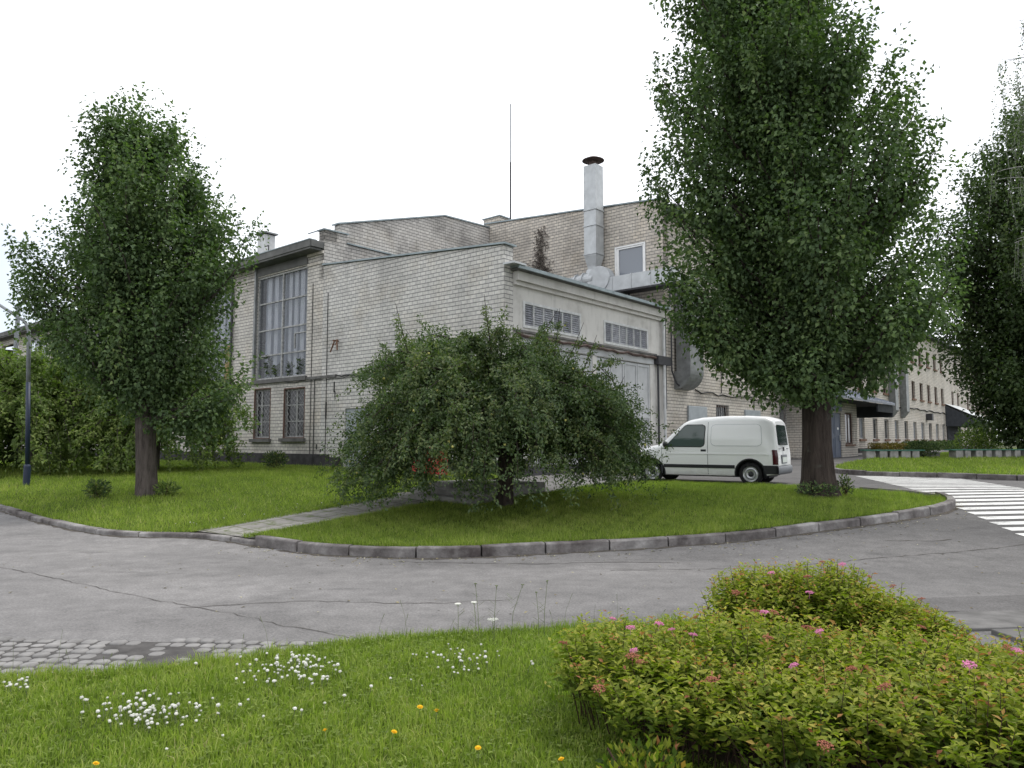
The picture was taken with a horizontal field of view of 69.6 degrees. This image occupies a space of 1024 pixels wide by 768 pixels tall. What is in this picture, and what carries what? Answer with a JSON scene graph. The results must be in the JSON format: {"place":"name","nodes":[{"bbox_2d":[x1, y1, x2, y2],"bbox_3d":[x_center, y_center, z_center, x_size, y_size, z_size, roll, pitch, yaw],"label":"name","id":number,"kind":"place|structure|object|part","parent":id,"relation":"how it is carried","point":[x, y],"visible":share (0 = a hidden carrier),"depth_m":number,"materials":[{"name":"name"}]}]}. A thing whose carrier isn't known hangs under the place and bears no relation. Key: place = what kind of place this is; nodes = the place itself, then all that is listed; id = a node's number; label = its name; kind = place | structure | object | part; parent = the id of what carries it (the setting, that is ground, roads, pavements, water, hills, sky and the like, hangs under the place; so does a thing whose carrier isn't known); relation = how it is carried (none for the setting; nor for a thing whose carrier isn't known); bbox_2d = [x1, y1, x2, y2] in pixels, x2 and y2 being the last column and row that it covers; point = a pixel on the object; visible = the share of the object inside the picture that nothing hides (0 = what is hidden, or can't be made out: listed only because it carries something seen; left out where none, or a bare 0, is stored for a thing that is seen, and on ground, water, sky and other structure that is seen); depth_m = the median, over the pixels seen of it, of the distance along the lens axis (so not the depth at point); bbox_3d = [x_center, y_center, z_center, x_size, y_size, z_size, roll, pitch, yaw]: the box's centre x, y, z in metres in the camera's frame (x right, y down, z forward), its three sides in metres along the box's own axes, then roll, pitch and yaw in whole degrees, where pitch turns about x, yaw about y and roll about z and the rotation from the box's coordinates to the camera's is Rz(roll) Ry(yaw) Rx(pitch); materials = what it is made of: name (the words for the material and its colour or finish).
{"place":"outdoors","nodes":[
{"label":"outdoors","id":0,"kind":"place"},
{"bbox_2d":[0,636,349,677],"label":"cobblestone paving","id":1,"kind":"structure","parent":0,"point":[83,648],"depth_m":5.98,"materials":[{"name":"grey stone"}]},
{"bbox_2d":[0,453,497,537],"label":"lawn","id":2,"kind":"structure","parent":0,"point":[185,502],"depth_m":16.84,"materials":[{"name":"green plant"}]},
{"bbox_2d":[0,304,30,485],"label":"lamp post","id":3,"kind":"object","parent":2,"relation":"on","point":[26,472],"visible":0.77,"depth_m":19.67,"materials":[{"name":"grey metal"}]},
{"bbox_2d":[13,304,21,359],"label":"steel pole","id":4,"kind":"object","parent":2,"relation":"on","point":[16,334],"visible":0.11,"depth_m":41.28,"materials":[{"name":"grey metal"}]},
{"bbox_2d":[0,367,83,467],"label":"fruit tree","id":5,"kind":"object","parent":2,"relation":"on","point":[3,459],"visible":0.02,"depth_m":25.49,"materials":[{"name":"green plant"}]},
{"bbox_2d":[0,331,134,472],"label":"fruit tree","id":6,"kind":"object","parent":2,"relation":"on","point":[45,417],"visible":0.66,"depth_m":22.52,"materials":[{"name":"green plant"}]},
{"bbox_2d":[81,478,113,497],"bbox_3d":[-9.583,2.442,17.036,0.681,0.563,0.606,0,-4,0],"label":"shrub","id":7,"kind":"object","parent":2,"relation":"on","point":[98,490],"visible":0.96,"depth_m":17.00,"materials":[{"name":"green plant"}]},
{"bbox_2d":[0,497,196,531],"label":"grass","id":8,"kind":"structure","parent":2,"relation":"on","point":[53,517],"depth_m":14.13,"materials":[{"name":"green plant"}]},
{"bbox_2d":[1,81,270,496],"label":"broadleaf tree","id":9,"kind":"object","parent":2,"relation":"on","point":[141,300],"visible":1,"depth_m":17.10,"materials":[{"name":"green plant"}]},
{"bbox_2d":[46,363,255,473],"bbox_3d":[-12.008,0.918,24.509,6.401,4.171,6.479,0,-4,0],"label":"fruit tree","id":10,"kind":"object","parent":2,"relation":"on","point":[119,436],"visible":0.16,"depth_m":22.78,"materials":[{"name":"green plant"}]},
{"bbox_2d":[152,479,181,496],"bbox_3d":[-8.044,2.435,17.170,0.577,0.473,0.572,-4,-6,43],"label":"shrub","id":11,"kind":"object","parent":2,"relation":"on","point":[167,485],"visible":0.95,"depth_m":17.12,"materials":[{"name":"green plant"}]},
{"bbox_2d":[259,450,289,467],"bbox_3d":[-8.389,2.689,26.094,1.103,0.738,0.848,0,-4,0],"label":"shrub","id":12,"kind":"object","parent":2,"relation":"on","point":[272,461],"visible":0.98,"depth_m":26.00,"materials":[{"name":"green plant"}]},
{"bbox_2d":[326,472,347,480],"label":"weed","id":13,"kind":"object","parent":2,"relation":"on","point":[337,477],"visible":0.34,"depth_m":19.45,"materials":[{"name":"green plant"}]},
{"bbox_2d":[412,454,447,478],"bbox_3d":[-2.269,2.216,20.184,1.100,0.950,0.350,-4,-6,40],"label":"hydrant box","id":14,"kind":"object","parent":2,"relation":"on","point":[438,473],"visible":0.09,"depth_m":19.84,"materials":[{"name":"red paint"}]},
{"bbox_2d":[426,458,438,473],"bbox_3d":[-2.149,2.084,19.910,0.530,0.670,0.018,-4,-6,40],"label":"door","id":15,"kind":"structure","parent":14,"relation":"in","point":[434,458],"depth_m":19.80,"materials":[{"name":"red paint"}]},
{"bbox_2d":[199,496,424,537],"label":"footpath","id":16,"kind":"structure","parent":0,"point":[279,522],"depth_m":14.09,"materials":[{"name":"grey concrete"}]},
{"bbox_2d":[0,611,1017,767],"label":"lawn","id":17,"kind":"structure","parent":0,"point":[278,704],"depth_m":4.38,"materials":[{"name":"green plant"}]},
{"bbox_2d":[58,597,664,675],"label":"grass stalks","id":18,"kind":"object","parent":17,"relation":"on","point":[267,640],"depth_m":6.04,"materials":[{"name":"green plant"}]},
{"bbox_2d":[471,601,480,628],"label":"umbel weed","id":19,"kind":"object","parent":17,"relation":"on","point":[473,602],"visible":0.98,"depth_m":6.20,"materials":[{"name":"white plant"}]},
{"bbox_2d":[473,583,482,635],"bbox_3d":[-0.284,1.934,6.237,0.104,0.481,0.057,0,-4,0],"label":"umbel weed","id":20,"kind":"object","parent":17,"relation":"on","point":[475,612],"visible":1,"depth_m":6.23,"materials":[{"name":"green plant"}]},
{"bbox_2d":[0,626,961,767],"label":"clover leaves","id":21,"kind":"object","parent":17,"relation":"on","point":[476,755],"visible":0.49,"depth_m":4.39,"materials":[{"name":"green plant"}]},
{"bbox_2d":[488,585,497,634],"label":"umbel weed","id":22,"kind":"object","parent":17,"relation":"on","point":[494,612],"visible":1,"depth_m":6.23,"materials":[{"name":"green plant"}]},
{"bbox_2d":[487,618,498,631],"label":"umbel weed","id":23,"kind":"object","parent":17,"relation":"on","point":[491,619],"visible":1,"depth_m":6.24,"materials":[{"name":"white plant"}]},
{"bbox_2d":[507,584,523,634],"bbox_3d":[0.028,1.938,6.247,0.152,0.471,0.030,0,-4,-5],"label":"umbel weed","id":24,"kind":"object","parent":17,"relation":"on","point":[514,605],"visible":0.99,"depth_m":6.24,"materials":[{"name":"green plant"}]},
{"bbox_2d":[533,591,543,633],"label":"umbel weed","id":25,"kind":"object","parent":17,"relation":"on","point":[538,615],"visible":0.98,"depth_m":6.27,"materials":[{"name":"green plant"}]},
{"bbox_2d":[539,580,548,629],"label":"umbel weed","id":26,"kind":"object","parent":17,"relation":"on","point":[544,609],"visible":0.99,"depth_m":6.31,"materials":[{"name":"green plant"}]},
{"bbox_2d":[595,733,692,767],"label":"weed","id":27,"kind":"object","parent":17,"relation":"on","point":[651,759],"visible":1,"depth_m":3.45,"materials":[{"name":"green plant"}]},
{"bbox_2d":[629,677,1019,767],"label":"flower bed","id":28,"kind":"object","parent":17,"relation":"on","point":[709,755],"visible":0.01,"depth_m":3.88,"materials":[{"name":"soil"}]},
{"bbox_2d":[544,597,1023,767],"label":"spirea shrub","id":29,"kind":"object","parent":28,"relation":"on","point":[955,697],"visible":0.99,"depth_m":3.71,"materials":[{"name":"green plant"}]},
{"bbox_2d":[752,751,847,767],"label":"weed","id":30,"kind":"object","parent":28,"relation":"on","point":[798,764],"visible":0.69,"depth_m":3.41,"materials":[{"name":"green plant"}]},
{"bbox_2d":[701,554,976,666],"bbox_3d":[2.376,1.693,5.536,1.860,0.833,1.006,-1,-5,18],"label":"spirea shrub","id":31,"kind":"object","parent":28,"relation":"on","point":[830,594],"visible":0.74,"depth_m":5.36,"materials":[{"name":"green plant"}]},
{"bbox_2d":[0,450,1023,647],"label":"road","id":32,"kind":"structure","parent":0,"point":[33,605],"depth_m":9.17,"materials":[{"name":"grey asphalt"}]},
{"bbox_2d":[0,511,253,545],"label":"gutter dirt","id":33,"kind":"structure","parent":32,"relation":"on","point":[118,536],"depth_m":13.07,"materials":[{"name":"grey soil"}]},
{"bbox_2d":[0,504,254,544],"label":"kerb","id":34,"kind":"structure","parent":32,"relation":"on","point":[77,526],"depth_m":13.08,"materials":[{"name":"concrete"}]},
{"bbox_2d":[0,640,334,672],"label":"road patch","id":35,"kind":"object","parent":32,"relation":"on","point":[170,653],"visible":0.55,"depth_m":5.96,"materials":[{"name":"grey stone"}]},
{"bbox_2d":[0,567,348,637],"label":"road crack","id":36,"kind":"object","parent":32,"relation":"on","point":[176,603],"visible":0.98,"depth_m":7.68,"materials":[{"name":"asphalt"}]},
{"bbox_2d":[202,599,508,606],"bbox_3d":[-1.706,2.310,7.788,3.426,0.001,0.237,0,-4,-4],"label":"road crack","id":37,"kind":"object","parent":32,"relation":"on","point":[327,601],"visible":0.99,"depth_m":7.78,"materials":[{"name":"asphalt"}]},
{"bbox_2d":[9,501,987,618],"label":"fallen leaves","id":38,"kind":"object","parent":32,"relation":"on","point":[599,556],"visible":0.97,"depth_m":10.88,"materials":[{"name":"brown plant"}]},
{"bbox_2d":[448,562,672,563],"bbox_3d":[0.348,2.508,10.325,3.902,0.001,0.210,0,-4,0],"label":"road crack","id":39,"kind":"object","parent":32,"relation":"on","point":[520,563],"visible":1,"depth_m":10.27,"materials":[{"name":"asphalt"}]},
{"bbox_2d":[248,502,961,558],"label":"gutter dirt","id":40,"kind":"structure","parent":32,"relation":"on","point":[929,516],"depth_m":11.50,"materials":[{"name":"grey soil"}]},
{"bbox_2d":[255,492,955,557],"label":"kerb","id":41,"kind":"structure","parent":32,"relation":"on","point":[463,551],"depth_m":11.41,"materials":[{"name":"concrete"}]},
{"bbox_2d":[630,416,792,482],"bbox_3d":[5.457,1.813,20.379,4.179,1.824,2.091,-3,-5,31],"label":"parked van","id":42,"kind":"object","parent":32,"relation":"on","point":[753,449],"visible":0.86,"depth_m":19.39,"materials":[{"name":"white paint"}]},
{"bbox_3d":[4.711,1.404,19.939,1.023,0.572,0.117,-3,-5,31],"label":"side window","id":43,"kind":"part","parent":42,"relation":"part of","materials":[{"name":"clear glass"}]},
{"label":"rear window","id":44,"kind":"part","parent":42,"relation":"part of","materials":[{"name":"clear glass"}]},
{"bbox_2d":[650,544,1022,569],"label":"road crack","id":45,"kind":"object","parent":32,"relation":"on","point":[849,560],"visible":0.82,"depth_m":10.59,"materials":[{"name":"asphalt"}]},
{"bbox_2d":[859,487,934,496],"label":"kerb","id":46,"kind":"structure","parent":32,"relation":"on","point":[907,491],"depth_m":16.69,"materials":[{"name":"concrete"}]},
{"bbox_2d":[834,462,1023,480],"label":"kerb","id":47,"kind":"structure","parent":32,"relation":"on","point":[941,475],"depth_m":21.87,"materials":[{"name":"concrete"}]},
{"bbox_2d":[858,476,1023,535],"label":"crosswalk","id":48,"kind":"structure","parent":32,"relation":"on","point":[895,479],"depth_m":16.56,"materials":[{"name":"white paint"}]},
{"bbox_2d":[912,595,1023,611],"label":"road patch","id":49,"kind":"object","parent":32,"relation":"on","point":[993,603],"visible":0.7,"depth_m":7.73,"materials":[{"name":"grey asphalt"}]},
{"bbox_2d":[0,0,1023,435],"label":"sky","id":50,"kind":"structure","parent":0,"point":[321,114],"materials":[{"name":"white"}]},
{"bbox_2d":[250,479,948,546],"bbox_3d":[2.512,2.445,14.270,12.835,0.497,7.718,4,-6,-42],"label":"lawn","id":51,"kind":"structure","parent":0,"point":[600,526],"depth_m":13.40,"materials":[{"name":"green plant"}]},
{"bbox_2d":[395,479,545,504],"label":"stone steps","id":52,"kind":"structure","parent":51,"relation":"on","point":[443,492],"depth_m":16.18,"materials":[{"name":"concrete"}]},
{"bbox_2d":[313,296,679,512],"bbox_3d":[-0.358,0.526,15.192,7.323,4.174,6.960,0,-4,0],"label":"apple tree","id":53,"kind":"object","parent":51,"relation":"on","point":[459,400],"visible":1,"depth_m":13.38,"materials":[{"name":"green plant"}]},
{"bbox_2d":[635,0,977,496],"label":"broadleaf tree","id":54,"kind":"object","parent":51,"relation":"on","point":[779,96],"visible":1,"depth_m":15.26,"materials":[{"name":"green plant"}]},
{"bbox_2d":[794,480,839,496],"bbox_3d":[6.469,2.246,15.620,0.977,0.428,0.572,0,-4,0],"label":"shrub","id":55,"kind":"object","parent":51,"relation":"on","point":[814,488],"visible":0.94,"depth_m":15.55,"materials":[{"name":"green plant"}]},
{"bbox_2d":[837,473,854,494],"bbox_3d":[7.186,2.166,15.866,0.437,0.516,0.421,0,-4,0],"label":"sapling","id":56,"kind":"object","parent":51,"relation":"on","point":[844,484],"visible":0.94,"depth_m":15.84,"materials":[{"name":"green plant"}]},
{"bbox_2d":[836,448,1023,475],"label":"lawn","id":57,"kind":"structure","parent":0,"point":[936,466],"depth_m":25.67,"materials":[{"name":"green plant"}]},
{"bbox_2d":[860,450,924,459],"bbox_3d":[18.400,3.428,35.604,2.900,0.492,0.475,0,-4,1],"label":"bench","id":58,"kind":"object","parent":57,"relation":"on","point":[866,454],"visible":0.7,"depth_m":35.41,"materials":[{"name":"concrete"}]},
{"bbox_2d":[904,439,939,456],"bbox_3d":[20.307,3.217,36.478,1.856,1.024,1.042,0,-4,0],"label":"shrub","id":59,"kind":"object","parent":57,"relation":"on","point":[927,447],"visible":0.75,"depth_m":36.34,"materials":[{"name":"green plant"}]},
{"bbox_2d":[920,452,940,456],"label":"planter wall","id":60,"kind":"structure","parent":57,"relation":"on","point":[937,454],"depth_m":37.11,"materials":[{"name":"concrete"}]},
{"bbox_2d":[911,96,1023,448],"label":"broadleaf tree","id":61,"kind":"object","parent":57,"relation":"on","point":[991,343],"visible":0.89,"depth_m":39.09,"materials":[{"name":"green plant"}]},
{"bbox_2d":[946,427,1003,448],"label":"shrub","id":62,"kind":"object","parent":57,"relation":"on","point":[978,442],"visible":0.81,"depth_m":41.23,"materials":[{"name":"green plant"}]},
{"bbox_2d":[954,418,1011,448],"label":"shrub","id":63,"kind":"object","parent":57,"relation":"on","point":[975,420],"visible":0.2,"depth_m":46.85,"materials":[{"name":"green plant"}]},
{"bbox_2d":[944,449,1023,457],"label":"bench","id":64,"kind":"object","parent":57,"relation":"on","point":[971,453],"visible":0.66,"depth_m":36.00,"materials":[{"name":"concrete"}]},
{"bbox_2d":[985,19,1023,295],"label":"birch tree","id":65,"kind":"object","parent":57,"relation":"on","point":[1021,111],"visible":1,"depth_m":33.29,"materials":[{"name":"green plant"}]},
{"bbox_2d":[932,610,1023,643],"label":"pavement","id":66,"kind":"structure","parent":0,"point":[1004,623],"depth_m":6.85,"materials":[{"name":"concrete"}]},
{"bbox_2d":[973,641,1013,656],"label":"grass","id":67,"kind":"structure","parent":0,"point":[988,646],"depth_m":5.94,"materials":[{"name":"green plant"}]},
{"bbox_2d":[974,443,1020,448],"bbox_3d":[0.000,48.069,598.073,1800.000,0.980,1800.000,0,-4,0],"label":"ground","id":68,"kind":"structure","parent":0,"point":[1006,446],"depth_m":96.36,"materials":[{"name":"green plant"}]},
{"bbox_2d":[0,215,624,465],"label":"factory hall","id":69,"kind":"structure","parent":68,"relation":"on","point":[273,321],"depth_m":30.83,"materials":[{"name":"brick"}]},
{"bbox_2d":[31,337,47,353],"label":"window","id":70,"kind":"structure","parent":69,"relation":"in","point":[39,337],"depth_m":50.00,"materials":[{"name":"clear glass"}]},
{"bbox_2d":[188,286,231,381],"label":"window","id":71,"kind":"structure","parent":69,"relation":"in","point":[226,321],"depth_m":33.97,"materials":[{"name":"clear glass"}]},
{"bbox_2d":[249,388,270,441],"bbox_3d":[-10.491,1.306,30.909,1.520,2.258,0.300,-4,-6,40],"label":"window","id":72,"kind":"structure","parent":69,"relation":"in","point":[262,396],"depth_m":31.03,"materials":[{"name":"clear glass"}]},
{"bbox_2d":[252,266,307,384],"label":"window","id":73,"kind":"structure","parent":69,"relation":"in","point":[286,304],"depth_m":30.69,"materials":[{"name":"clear glass"}]},
{"bbox_2d":[278,387,305,441],"bbox_3d":[-8.702,1.218,29.387,1.720,2.158,0.300,-4,-6,40],"label":"window","id":74,"kind":"structure","parent":69,"relation":"in","point":[294,398],"depth_m":29.52,"materials":[{"name":"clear glass"}]},
{"bbox_2d":[287,241,670,476],"bbox_3d":[-1.391,-0.337,29.628,12.222,8.495,10.200,-4,-6,40],"label":"brick annex","id":75,"kind":"object","parent":68,"relation":"on","point":[451,288],"visible":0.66,"depth_m":26.04,"materials":[{"name":"grey brick"}]},
{"bbox_2d":[345,408,370,467],"bbox_3d":[-5.576,1.969,26.698,1.480,2.180,0.100,-4,-6,40],"label":"door","id":76,"kind":"structure","parent":75,"relation":"in","point":[347,410],"depth_m":26.97,"materials":[{"name":"grey paint"}]},
{"bbox_2d":[523,301,580,337],"bbox_3d":[1.335,-2.101,24.289,0.110,0.840,3.140,-4,-6,40],"label":"louvre window","id":77,"kind":"structure","parent":75,"relation":"in","point":[547,312],"depth_m":24.21,"materials":[{"name":"white paint"}]},
{"bbox_2d":[604,320,647,350],"bbox_3d":[4.298,-1.800,27.756,0.110,0.860,3.120,-4,-6,40],"label":"louvre window","id":78,"kind":"structure","parent":75,"relation":"in","point":[613,331],"depth_m":27.71,"materials":[{"name":"white paint"}]},
{"bbox_2d":[482,156,994,457],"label":"office block","id":79,"kind":"structure","parent":68,"relation":"on","point":[596,242],"depth_m":33.66,"materials":[{"name":"brick"}]},
{"bbox_2d":[510,104,510,218],"bbox_3d":[-0.075,-10.919,36.710,0.074,6.300,0.074,2,-5,-22],"label":"antenna mast","id":80,"kind":"object","parent":79,"relation":"on","point":[510,161],"visible":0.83,"depth_m":36.70,"materials":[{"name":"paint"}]},
{"bbox_2d":[615,241,645,275],"bbox_3d":[5.036,-5.244,31.300,1.500,1.380,0.112,-4,-6,40],"label":"window","id":81,"kind":"structure","parent":79,"relation":"in","point":[631,258],"depth_m":31.30,"materials":[{"name":"grey glass"}]},
{"bbox_2d":[716,405,728,416],"bbox_3d":[9.604,1.392,33.871,0.162,0.814,1.363,-4,-6,40],"label":"window","id":82,"kind":"structure","parent":79,"relation":"in","point":[720,410],"depth_m":33.95,"materials":[{"name":"clear glass"}]},
{"bbox_2d":[779,404,786,431],"bbox_3d":[14.499,1.995,39.590,0.162,1.802,1.063,-4,-6,40],"label":"window","id":83,"kind":"structure","parent":79,"relation":"in","point":[782,414],"depth_m":39.77,"materials":[{"name":"grey glass"}]},
{"bbox_2d":[859,418,866,440],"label":"window","id":84,"kind":"structure","parent":79,"relation":"in","point":[860,419],"depth_m":50.98,"materials":[{"name":"grey glass"}]},
{"bbox_2d":[873,419,879,440],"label":"window","id":85,"kind":"structure","parent":79,"relation":"in","point":[874,422],"depth_m":53.53,"materials":[{"name":"grey glass"}]},
{"bbox_2d":[884,420,890,440],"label":"window","id":86,"kind":"structure","parent":79,"relation":"in","point":[885,421],"depth_m":55.90,"materials":[{"name":"grey glass"}]},
{"bbox_2d":[895,421,900,440],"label":"window","id":87,"kind":"structure","parent":79,"relation":"in","point":[896,439],"depth_m":58.22,"materials":[{"name":"grey glass"}]},
{"bbox_2d":[904,422,909,440],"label":"window","id":88,"kind":"structure","parent":79,"relation":"in","point":[904,422],"depth_m":60.65,"materials":[{"name":"grey glass"}]},
{"bbox_2d":[911,381,916,400],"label":"window","id":89,"kind":"structure","parent":79,"relation":"in","point":[911,381],"depth_m":63.24,"materials":[{"name":"grey glass"}]},
{"bbox_2d":[919,384,924,401],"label":"window","id":90,"kind":"structure","parent":79,"relation":"in","point":[921,400],"depth_m":65.52,"materials":[{"name":"glass"}]},
{"bbox_2d":[867,442,908,452],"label":"hedge","id":91,"kind":"object","parent":68,"relation":"on","point":[888,446],"visible":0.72,"depth_m":50.11,"materials":[{"name":"brown plant"}]},
{"bbox_2d":[902,440,940,449],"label":"hedge","id":92,"kind":"object","parent":68,"relation":"on","point":[936,441],"visible":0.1,"depth_m":59.32,"materials":[{"name":"green plant"}]},
{"bbox_2d":[932,439,961,449],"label":"hedge","id":93,"kind":"object","parent":68,"relation":"on","point":[946,444],"visible":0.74,"depth_m":65.67,"materials":[{"name":"green plant"}]}
]}

